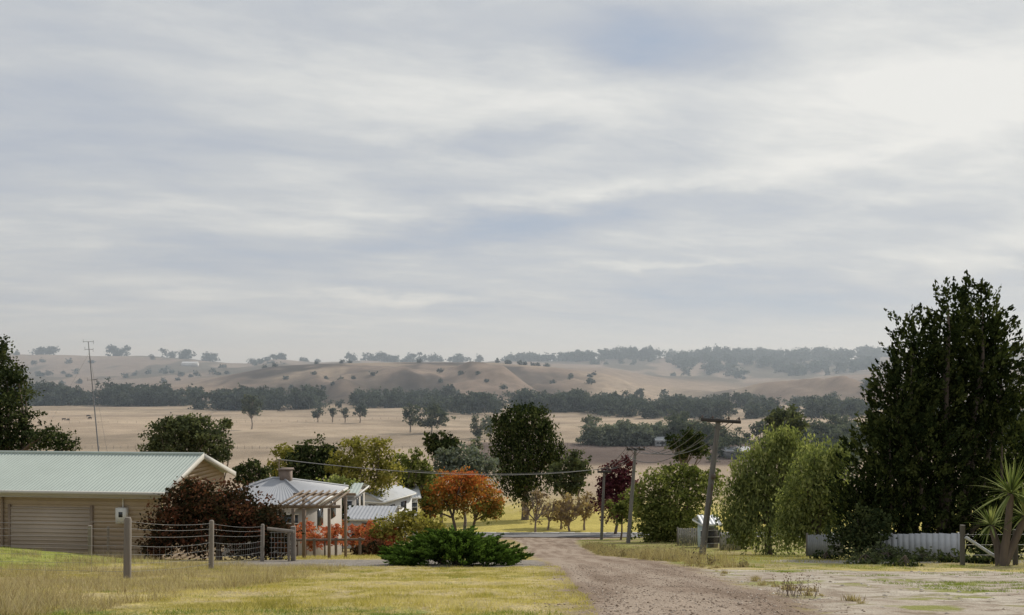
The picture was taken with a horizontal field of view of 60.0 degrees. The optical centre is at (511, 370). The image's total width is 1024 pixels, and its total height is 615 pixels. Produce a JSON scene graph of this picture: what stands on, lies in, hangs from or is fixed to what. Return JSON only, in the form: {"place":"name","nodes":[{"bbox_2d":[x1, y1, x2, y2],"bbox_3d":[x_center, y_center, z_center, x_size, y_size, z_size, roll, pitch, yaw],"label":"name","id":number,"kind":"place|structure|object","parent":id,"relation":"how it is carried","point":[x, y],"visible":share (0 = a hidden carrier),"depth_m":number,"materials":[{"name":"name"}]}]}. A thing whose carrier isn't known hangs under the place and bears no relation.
{"place":"outdoors","nodes":[
{"label":"outdoors","id":0,"kind":"place"},
{"bbox_2d":[0,553,597,614],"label":"lawn grass","id":1,"kind":"structure","parent":0,"point":[418,600],"depth_m":12.36,"materials":[{"name":"plant"}]},
{"bbox_2d":[0,353,1023,614],"bbox_3d":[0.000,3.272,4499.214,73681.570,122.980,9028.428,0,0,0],"label":"ground","id":2,"kind":"structure","parent":0,"point":[120,429],"depth_m":308.70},
{"bbox_2d":[0,334,82,450],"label":"gum tree","id":3,"kind":"object","parent":2,"relation":"on","point":[29,439],"visible":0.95,"depth_m":49.76,"materials":[{"name":"green plant"}]},
{"bbox_2d":[34,340,106,450],"bbox_3d":[-22.323,3.779,44.229,6.043,10.559,0.633,0,0,30],"label":"antenna mast","id":4,"kind":"object","parent":2,"relation":"on","point":[92,391],"visible":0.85,"depth_m":42.99,"materials":[{"name":"metal"}]},
{"bbox_2d":[88,525,109,556],"bbox_3d":[-14.421,6.171,30.988,0.134,2.174,4.298,0,0,-17],"label":"fence post","id":5,"kind":"object","parent":2,"relation":"on","point":[90,540],"visible":0.53,"depth_m":28.98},
{"bbox_2d":[0,460,223,558],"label":"walls","id":6,"kind":"structure","parent":2,"relation":"on","point":[103,511],"depth_m":34.71,"materials":[{"name":"wood"}]},
{"bbox_2d":[11,507,89,554],"bbox_3d":[-18.140,6.500,34.863,3.300,2.200,0.070,0,0,5],"label":"roller door","id":7,"kind":"structure","parent":6,"relation":"attached to","point":[72,535],"depth_m":34.84,"materials":[{"name":"metal"}]},
{"bbox_2d":[1,497,159,558],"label":"downpipes","id":8,"kind":"object","parent":6,"relation":"attached to","point":[9,520],"visible":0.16,"depth_m":34.99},
{"bbox_2d":[0,451,227,491],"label":"roof","id":9,"kind":"structure","parent":6,"relation":"on","point":[94,471],"depth_m":36.16,"materials":[{"name":"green metal"}]},
{"bbox_2d":[0,454,235,498],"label":"fascia and gutter","id":10,"kind":"structure","parent":6,"relation":"on","point":[82,494],"depth_m":34.38,"materials":[{"name":"metal"}]},
{"bbox_2d":[115,499,128,523],"bbox_3d":[-15.163,5.425,34.475,0.420,1.050,0.231,0,0,5],"label":"meter box","id":11,"kind":"object","parent":6,"relation":"attached to","point":[121,513],"visible":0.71,"depth_m":34.38,"materials":[{"name":"white paint"}]},
{"bbox_2d":[0,517,295,578],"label":"wire fence","id":12,"kind":"object","parent":2,"relation":"on","point":[128,536],"visible":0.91,"depth_m":19.44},
{"bbox_2d":[0,547,353,614],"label":"tall dry grass","id":13,"kind":"structure","parent":2,"relation":"on","point":[25,601],"depth_m":14.99,"materials":[{"name":"plant"}]},
{"bbox_2d":[135,412,234,462],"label":"gum tree","id":14,"kind":"object","parent":2,"relation":"on","point":[193,435],"visible":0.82,"depth_m":95.27,"materials":[{"name":"green plant"}]},
{"bbox_2d":[181,362,198,365],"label":"walls","id":15,"kind":"structure","parent":2,"relation":"on","point":[189,364],"depth_m":2150.35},
{"bbox_2d":[134,476,304,559],"bbox_3d":[-10.527,5.419,31.659,5.939,3.292,3.581,0,0,0],"label":"photinia bush","id":16,"kind":"object","parent":2,"relation":"on","point":[198,502],"visible":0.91,"depth_m":31.17,"materials":[{"name":"red plant"}]},
{"bbox_2d":[213,417,233,487],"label":"tree","id":17,"kind":"object","parent":2,"relation":"on","point":[228,422],"visible":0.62,"depth_m":129.75,"materials":[{"name":"green plant"}]},
{"bbox_2d":[239,394,262,428],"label":"paddock gum tree","id":18,"kind":"object","parent":2,"relation":"on","point":[252,409],"visible":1,"depth_m":444.16,"materials":[{"name":"green plant"}]},
{"bbox_2d":[232,457,274,484],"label":"tree","id":19,"kind":"object","parent":2,"relation":"on","point":[244,471],"visible":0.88,"depth_m":74.64,"materials":[{"name":"green plant"}]},
{"bbox_2d":[267,527,293,560],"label":"wire gate","id":20,"kind":"structure","parent":2,"relation":"on","point":[284,531],"depth_m":29.98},
{"bbox_2d":[264,442,297,477],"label":"ash tree","id":21,"kind":"object","parent":2,"relation":"on","point":[280,451],"visible":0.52,"depth_m":97.72,"materials":[{"name":"green plant"}]},
{"bbox_2d":[222,496,341,555],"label":"walls","id":22,"kind":"structure","parent":2,"relation":"on","point":[311,514],"depth_m":51.85,"materials":[{"name":"paint"}]},
{"bbox_2d":[241,477,348,504],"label":"roof","id":23,"kind":"structure","parent":22,"relation":"on","point":[280,490],"depth_m":52.76,"materials":[{"name":"grey metal"}]},
{"bbox_2d":[273,460,293,481],"bbox_3d":[-14.012,6.165,53.986,1.278,1.350,0.750,0,0,3],"label":"chimney","id":24,"kind":"object","parent":23,"relation":"on","point":[284,473],"visible":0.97,"depth_m":53.68,"materials":[{"name":"brick"}]},
{"bbox_2d":[277,500,335,527],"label":"windows","id":25,"kind":"structure","parent":22,"relation":"attached to","point":[320,516],"depth_m":52.09,"materials":[{"name":"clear glass"}]},
{"bbox_2d":[264,431,344,481],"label":"cypress tree","id":26,"kind":"object","parent":2,"relation":"on","point":[307,452],"visible":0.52,"depth_m":90.68,"materials":[{"name":"green plant"}]},
{"bbox_2d":[274,490,355,557],"bbox_3d":[-8.242,6.908,37.250,2.747,3.170,4.400,0,0,0],"label":"timber pergola","id":27,"kind":"object","parent":2,"relation":"on","point":[314,494],"visible":0.81,"depth_m":36.21,"materials":[{"name":"wood"}]},
{"bbox_2d":[311,407,325,421],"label":"paddock gum tree","id":28,"kind":"object","parent":2,"relation":"on","point":[317,413],"visible":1,"depth_m":519.45,"materials":[{"name":"green plant"}]},
{"bbox_2d":[69,410,588,448],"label":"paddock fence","id":29,"kind":"object","parent":2,"relation":"on","point":[314,421],"visible":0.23,"depth_m":351.33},
{"bbox_2d":[296,537,364,556],"bbox_3d":[-9.085,8.899,44.003,3.534,1.175,0.133,0,0,0],"label":"log rail fence","id":30,"kind":"object","parent":2,"relation":"on","point":[336,539],"visible":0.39,"depth_m":43.95,"materials":[{"name":"brown wood"}]},
{"bbox_2d":[328,406,337,421],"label":"paddock gum tree","id":31,"kind":"object","parent":2,"relation":"on","point":[331,411],"visible":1,"depth_m":514.65,"materials":[{"name":"green plant"}]},
{"bbox_2d":[316,474,353,507],"bbox_3d":[-12.747,10.394,63.874,2.676,6.000,1.760,0,0,-21],"label":"garden shrub","id":32,"kind":"object","parent":2,"relation":"on","point":[339,480],"visible":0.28,"depth_m":63.81,"materials":[{"name":"green plant"}]},
{"bbox_2d":[339,407,349,422],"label":"paddock gum tree","id":33,"kind":"object","parent":2,"relation":"on","point":[343,411],"visible":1,"depth_m":509.44,"materials":[{"name":"green plant"}]},
{"bbox_2d":[290,518,405,556],"bbox_3d":[-9.693,10.616,55.220,5.636,5.627,21.055,0,0,-5],"label":"grape vine","id":34,"kind":"object","parent":2,"relation":"on","point":[361,530],"visible":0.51,"depth_m":46.71,"materials":[{"name":"red plant"}]},
{"bbox_2d":[342,500,353,521],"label":"garden shrub","id":35,"kind":"object","parent":2,"relation":"on","point":[348,517],"visible":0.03,"depth_m":65.86,"materials":[{"name":"green plant"}]},
{"bbox_2d":[342,483,368,505],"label":"house","id":36,"kind":"structure","parent":2,"relation":"on","point":[358,489],"depth_m":75.86,"materials":[{"name":"paint"}]},
{"bbox_2d":[347,494,362,505],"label":"windows","id":37,"kind":"structure","parent":36,"relation":"in","point":[349,502],"depth_m":75.65,"materials":[{"name":"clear glass"}]},
{"bbox_2d":[352,402,368,422],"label":"paddock gum tree","id":38,"kind":"object","parent":2,"relation":"on","point":[361,408],"visible":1,"depth_m":504.31,"materials":[{"name":"green plant"}]},
{"bbox_2d":[323,435,406,496],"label":"ash tree","id":39,"kind":"object","parent":2,"relation":"on","point":[384,476],"visible":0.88,"depth_m":87.24,"materials":[{"name":"green plant"}]},
{"bbox_2d":[350,535,389,555],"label":"burgundy shrub","id":40,"kind":"object","parent":2,"relation":"on","point":[373,549],"visible":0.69,"depth_m":45.82,"materials":[{"name":"red plant"}]},
{"bbox_2d":[343,505,403,547],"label":"farm shed","id":41,"kind":"structure","parent":2,"relation":"on","point":[359,515],"depth_m":71.16,"materials":[{"name":"grey metal"}]},
{"bbox_2d":[365,485,416,540],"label":"white cottage","id":42,"kind":"structure","parent":2,"relation":"on","point":[400,496],"depth_m":88.83,"materials":[{"name":"paint"}]},
{"bbox_2d":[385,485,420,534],"bbox_3d":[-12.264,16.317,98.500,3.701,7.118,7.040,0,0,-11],"label":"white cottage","id":43,"kind":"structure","parent":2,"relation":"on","point":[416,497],"depth_m":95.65,"materials":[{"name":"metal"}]},
{"bbox_2d":[365,508,447,541],"bbox_3d":[-6.854,11.035,60.181,5.180,3.427,4.653,0,0,35],"label":"garden shrub","id":44,"kind":"object","parent":2,"relation":"on","point":[408,520],"visible":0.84,"depth_m":59.53,"materials":[{"name":"green plant"}]},
{"bbox_2d":[402,401,418,431],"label":"paddock gum tree","id":45,"kind":"object","parent":2,"relation":"on","point":[409,417],"visible":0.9,"depth_m":424.55,"materials":[{"name":"green plant"}]},
{"bbox_2d":[390,447,437,491],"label":"ash tree","id":46,"kind":"object","parent":2,"relation":"on","point":[416,463],"visible":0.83,"depth_m":97.56,"materials":[{"name":"green plant"}]},
{"bbox_2d":[415,462,441,506],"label":"tree","id":47,"kind":"object","parent":2,"relation":"on","point":[425,486],"visible":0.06,"depth_m":103.68,"materials":[{"name":"green plant"}]},
{"bbox_2d":[419,496,443,519],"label":"shrub","id":48,"kind":"object","parent":2,"relation":"on","point":[436,507],"visible":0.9,"depth_m":98.79,"materials":[{"name":"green plant"}]},
{"bbox_2d":[410,402,455,432],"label":"paddock gum tree","id":49,"kind":"object","parent":2,"relation":"on","point":[435,413],"visible":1,"depth_m":419.35,"materials":[{"name":"green plant"}]},
{"bbox_2d":[422,430,465,528],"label":"gum tree","id":50,"kind":"object","parent":2,"relation":"on","point":[433,444],"visible":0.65,"depth_m":119.42,"materials":[{"name":"green plant"}]},
{"bbox_2d":[418,465,484,530],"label":"maple tree","id":51,"kind":"object","parent":2,"relation":"on","point":[445,492],"visible":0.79,"depth_m":100.86,"materials":[{"name":"orange plant"}]},
{"bbox_2d":[376,524,534,566],"bbox_3d":[-1.676,5.332,26.129,4.432,1.611,3.727,0,0,25],"label":"juniper bush","id":52,"kind":"object","parent":2,"relation":"on","point":[466,546],"visible":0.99,"depth_m":25.40,"materials":[{"name":"green plant"}]},
{"bbox_2d":[432,442,500,529],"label":"silver gum tree","id":53,"kind":"object","parent":2,"relation":"on","point":[476,461],"visible":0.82,"depth_m":107.45,"materials":[{"name":"green plant"}]},
{"bbox_2d":[467,435,484,514],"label":"bare gum tree","id":54,"kind":"object","parent":2,"relation":"on","point":[473,440],"visible":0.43,"depth_m":149.79,"materials":[{"name":"green plant"}]},
{"bbox_2d":[469,414,483,438],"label":"paddock gum tree","id":55,"kind":"object","parent":2,"relation":"on","point":[476,428],"visible":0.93,"depth_m":384.51,"materials":[{"name":"green plant"}]},
{"bbox_2d":[449,469,507,530],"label":"maple tree","id":56,"kind":"object","parent":2,"relation":"on","point":[488,504],"visible":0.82,"depth_m":101.82,"materials":[{"name":"orange plant"}]},
{"bbox_2d":[480,414,500,436],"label":"paddock gum tree","id":57,"kind":"object","parent":2,"relation":"on","point":[487,420],"visible":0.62,"depth_m":379.21,"materials":[{"name":"green plant"}]},
{"bbox_2d":[0,546,1023,614],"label":"green grass tufts","id":58,"kind":"object","parent":2,"relation":"on","point":[523,612],"visible":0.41,"depth_m":14.68,"materials":[{"name":"plant"}]},
{"bbox_2d":[9,377,1023,418],"bbox_3d":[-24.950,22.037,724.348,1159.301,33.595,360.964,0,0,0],"label":"distant tree row","id":59,"kind":"object","parent":2,"relation":"on","point":[606,404],"visible":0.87,"depth_m":676.19,"materials":[{"name":"green plant"}]},
{"bbox_2d":[13,343,1023,393],"bbox_3d":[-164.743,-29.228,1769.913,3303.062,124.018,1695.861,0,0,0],"label":"ridge trees","id":60,"kind":"object","parent":2,"relation":"on","point":[778,360],"visible":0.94,"depth_m":2360.05,"materials":[{"name":"green plant"}]},
{"bbox_2d":[484,399,567,519],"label":"red gum tree","id":61,"kind":"object","parent":2,"relation":"on","point":[533,460],"visible":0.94,"depth_m":140.86,"materials":[{"name":"green plant"}]},
{"bbox_2d":[519,488,551,531],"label":"autumn tree","id":62,"kind":"object","parent":2,"relation":"on","point":[536,517],"visible":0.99,"depth_m":114.61,"materials":[{"name":"brown plant"}]},
{"bbox_2d":[538,496,561,529],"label":"autumn tree","id":63,"kind":"object","parent":2,"relation":"on","point":[552,510],"visible":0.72,"depth_m":120.03,"materials":[{"name":"brown plant"}]},
{"bbox_2d":[549,500,573,528],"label":"autumn tree","id":64,"kind":"object","parent":2,"relation":"on","point":[560,519],"visible":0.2,"depth_m":121.70,"materials":[{"name":"brown plant"}]},
{"bbox_2d":[538,449,594,525],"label":"gum tree","id":65,"kind":"object","parent":2,"relation":"on","point":[574,483],"visible":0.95,"depth_m":127.32,"materials":[{"name":"green plant"}]},
{"bbox_2d":[555,492,587,531],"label":"autumn tree","id":66,"kind":"object","parent":2,"relation":"on","point":[566,516],"visible":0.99,"depth_m":117.29,"materials":[{"name":"brown plant"}]},
{"bbox_2d":[572,491,601,529],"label":"autumn tree","id":67,"kind":"object","parent":2,"relation":"on","point":[588,509],"visible":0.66,"depth_m":119.60,"materials":[{"name":"brown plant"}]},
{"bbox_2d":[580,414,601,423],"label":"paddock gum tree","id":68,"kind":"object","parent":2,"relation":"on","point":[586,419],"visible":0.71,"depth_m":468.70,"materials":[{"name":"green plant"}]},
{"bbox_2d":[597,469,610,539],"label":"utility pole","id":69,"kind":"object","parent":2,"relation":"on","point":[602,506],"visible":0.82,"depth_m":95.87,"materials":[{"name":"wood"}]},
{"bbox_2d":[590,453,642,533],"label":"plum tree","id":70,"kind":"object","parent":2,"relation":"on","point":[618,484],"visible":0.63,"depth_m":110.73,"materials":[{"name":"purple plant"}]},
{"bbox_2d":[604,486,640,539],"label":"small tree","id":71,"kind":"object","parent":2,"relation":"on","point":[621,507],"visible":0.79,"depth_m":94.61,"materials":[{"name":"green plant"}]},
{"bbox_2d":[574,418,681,446],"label":"sapling row","id":72,"kind":"object","parent":2,"relation":"on","point":[625,433],"visible":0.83,"depth_m":352.71,"materials":[{"name":"green plant"}]},
{"bbox_2d":[626,446,644,542],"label":"utility pole","id":73,"kind":"object","parent":2,"relation":"on","point":[629,526],"visible":0.91,"depth_m":81.86,"materials":[{"name":"wood"}]},
{"bbox_2d":[653,437,664,445],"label":"farm shed","id":74,"kind":"structure","parent":2,"relation":"on","point":[659,441],"depth_m":350.35,"materials":[{"name":"white metal"}]},
{"bbox_2d":[622,460,726,542],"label":"pepper tree","id":75,"kind":"object","parent":2,"relation":"on","point":[660,522],"visible":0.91,"depth_m":84.71,"materials":[{"name":"green plant"}]},
{"bbox_2d":[663,426,710,506],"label":"gum tree","id":76,"kind":"object","parent":2,"relation":"on","point":[700,452],"visible":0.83,"depth_m":149.40,"materials":[{"name":"green plant"}]},
{"bbox_2d":[677,527,697,545],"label":"paling fence","id":77,"kind":"object","parent":2,"relation":"on","point":[685,536],"visible":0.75,"depth_m":75.98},
{"bbox_2d":[692,515,721,547],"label":"garden shed","id":78,"kind":"structure","parent":2,"relation":"on","point":[713,540],"depth_m":71.34,"materials":[{"name":"white metal"}]},
{"bbox_2d":[700,530,721,543],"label":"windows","id":79,"kind":"structure","parent":78,"relation":"in","point":[717,536],"depth_m":71.31,"materials":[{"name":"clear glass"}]},
{"bbox_2d":[708,527,717,547],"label":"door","id":80,"kind":"structure","parent":78,"relation":"in","point":[712,528],"depth_m":71.33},
{"bbox_2d":[699,415,740,554],"bbox_3d":[13.575,7.764,57.960,2.703,9.679,0.540,0,0,0],"label":"utility pole","id":81,"kind":"object","parent":2,"relation":"on","point":[707,512],"visible":0.94,"depth_m":57.84,"materials":[{"name":"wood"}]},
{"bbox_2d":[278,417,737,474],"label":"power lines","id":82,"kind":"object","parent":81,"relation":"attached to","point":[567,471],"visible":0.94,"depth_m":69.96,"materials":[{"name":"metal"}]},
{"bbox_2d":[580,539,869,603],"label":"verge weeds","id":83,"kind":"object","parent":2,"relation":"on","point":[674,555],"visible":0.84,"depth_m":29.41,"materials":[{"name":"yellow plant"}]},
{"bbox_2d":[476,532,975,533],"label":"street kerb","id":84,"kind":"structure","parent":2,"relation":"on","point":[563,532],"depth_m":112.68,"materials":[{"name":"concrete"}]},
{"bbox_2d":[719,533,740,549],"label":"paling fence","id":85,"kind":"object","parent":2,"relation":"on","point":[721,543],"visible":0.41,"depth_m":66.00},
{"bbox_2d":[721,446,749,457],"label":"farm shed","id":86,"kind":"structure","parent":2,"relation":"on","point":[728,452],"depth_m":301.29,"materials":[{"name":"grey metal"}]},
{"bbox_2d":[710,421,828,554],"bbox_3d":[17.097,8.054,57.874,6.940,9.433,6.606,0,0,-42],"label":"willow tree","id":87,"kind":"object","parent":2,"relation":"on","point":[758,490],"visible":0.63,"depth_m":57.46,"materials":[{"name":"green plant"}]},
{"bbox_2d":[762,403,810,449],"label":"gum tree","id":88,"kind":"object","parent":2,"relation":"on","point":[778,416],"visible":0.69,"depth_m":188.98,"materials":[{"name":"green plant"}]},
{"bbox_2d":[772,569,820,597],"bbox_3d":[3.680,2.778,11.492,0.576,0.474,0.781,0,0,0],"label":"dock weed","id":89,"kind":"object","parent":2,"relation":"on","point":[787,589],"visible":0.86,"depth_m":11.51,"materials":[{"name":"green plant"}]},
{"bbox_2d":[768,431,851,555],"bbox_3d":[16.258,6.825,48.292,4.743,7.106,3.461,0,0,0],"label":"wattle tree","id":90,"kind":"object","parent":2,"relation":"on","point":[810,510],"visible":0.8,"depth_m":47.73,"materials":[{"name":"green plant"}]},
{"bbox_2d":[601,409,1019,483],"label":"valley trees","id":91,"kind":"object","parent":2,"relation":"on","point":[840,426],"visible":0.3,"depth_m":353.52,"materials":[{"name":"green plant"}]},
{"bbox_2d":[809,550,838,559],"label":"garden shrub","id":92,"kind":"object","parent":2,"relation":"on","point":[825,555],"visible":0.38,"depth_m":34.16,"materials":[{"name":"green plant"}]},
{"bbox_2d":[806,533,843,556],"bbox_3d":[16.602,9.291,47.054,1.972,1.311,0.151,0,0,0],"label":"corrugated fence","id":93,"kind":"object","parent":2,"relation":"on","point":[813,543],"visible":0.43,"depth_m":46.98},
{"bbox_2d":[823,500,897,559],"bbox_3d":[12.894,6.074,32.761,2.560,2.604,2.163,0,0,0],"label":"native shrub","id":94,"kind":"object","parent":2,"relation":"on","point":[859,535],"visible":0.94,"depth_m":32.65,"materials":[{"name":"green plant"}]},
{"bbox_2d":[703,570,1023,613],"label":"limestone rubble","id":95,"kind":"object","parent":2,"relation":"on","point":[947,594],"visible":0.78,"depth_m":13.41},
{"bbox_2d":[843,545,884,563],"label":"garden shrub","id":96,"kind":"object","parent":2,"relation":"on","point":[870,559],"visible":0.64,"depth_m":27.06,"materials":[{"name":"green plant"}]},
{"bbox_2d":[863,541,915,560],"bbox_3d":[12.784,6.302,30.257,1.804,0.920,1.541,0,0,0],"label":"garden shrub","id":97,"kind":"object","parent":2,"relation":"on","point":[893,553],"visible":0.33,"depth_m":30.03,"materials":[{"name":"green plant"}]},
{"bbox_2d":[883,554,922,566],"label":"garden shrub","id":98,"kind":"object","parent":2,"relation":"on","point":[898,561],"visible":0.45,"depth_m":25.04,"materials":[{"name":"green plant"}]},
{"bbox_2d":[872,533,959,558],"bbox_3d":[14.792,6.455,32.414,3.108,1.440,0.138,0,0,34],"label":"white fence","id":99,"kind":"object","parent":2,"relation":"on","point":[945,543],"visible":0.46,"depth_m":32.15,"materials":[{"name":"metal"}]},
{"bbox_2d":[896,546,943,561],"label":"garden shrub","id":100,"kind":"object","parent":2,"relation":"on","point":[923,553],"visible":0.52,"depth_m":28.97,"materials":[{"name":"green plant"}]},
{"bbox_2d":[820,269,1023,556],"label":"cypress tree","id":101,"kind":"object","parent":2,"relation":"on","point":[915,438],"visible":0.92,"depth_m":35.11,"materials":[{"name":"green plant"}]},
{"bbox_2d":[929,548,967,562],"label":"garden shrub","id":102,"kind":"object","parent":2,"relation":"on","point":[942,557],"visible":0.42,"depth_m":27.80,"materials":[{"name":"green plant"}]},
{"bbox_2d":[965,543,994,563],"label":"garden shrub","id":103,"kind":"object","parent":2,"relation":"on","point":[985,558],"visible":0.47,"depth_m":27.00,"materials":[{"name":"green plant"}]},
{"bbox_2d":[960,525,1023,565],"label":"braced fence end","id":104,"kind":"object","parent":2,"relation":"on","point":[963,537],"visible":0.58,"depth_m":25.94,"materials":[{"name":"wood"}]},
{"bbox_2d":[965,453,1023,565],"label":"cordyline plant","id":105,"kind":"object","parent":2,"relation":"on","point":[1004,550],"visible":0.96,"depth_m":25.35,"materials":[{"name":"green plant"}]},
{"bbox_2d":[965,352,1023,557],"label":"cypress tree","id":106,"kind":"object","parent":2,"relation":"on","point":[1019,444],"visible":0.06,"depth_m":41.10,"materials":[{"name":"green plant"}]},
{"bbox_2d":[0,0,1023,362],"label":"sky","id":107,"kind":"structure","parent":0,"point":[238,181],"materials":[{"name":"grey"}]},
{"bbox_2d":[248,548,1023,567],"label":"verge grass","id":108,"kind":"structure","parent":0,"point":[354,556],"depth_m":34.88,"materials":[{"name":"plant"}]},
{"bbox_2d":[530,563,865,614],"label":"road gravel","id":109,"kind":"structure","parent":0,"point":[683,609],"depth_m":11.92,"materials":[{"name":"gravel"}]},
{"bbox_2d":[483,533,967,536],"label":"asphalt street","id":110,"kind":"structure","parent":0,"point":[562,535],"depth_m":108.66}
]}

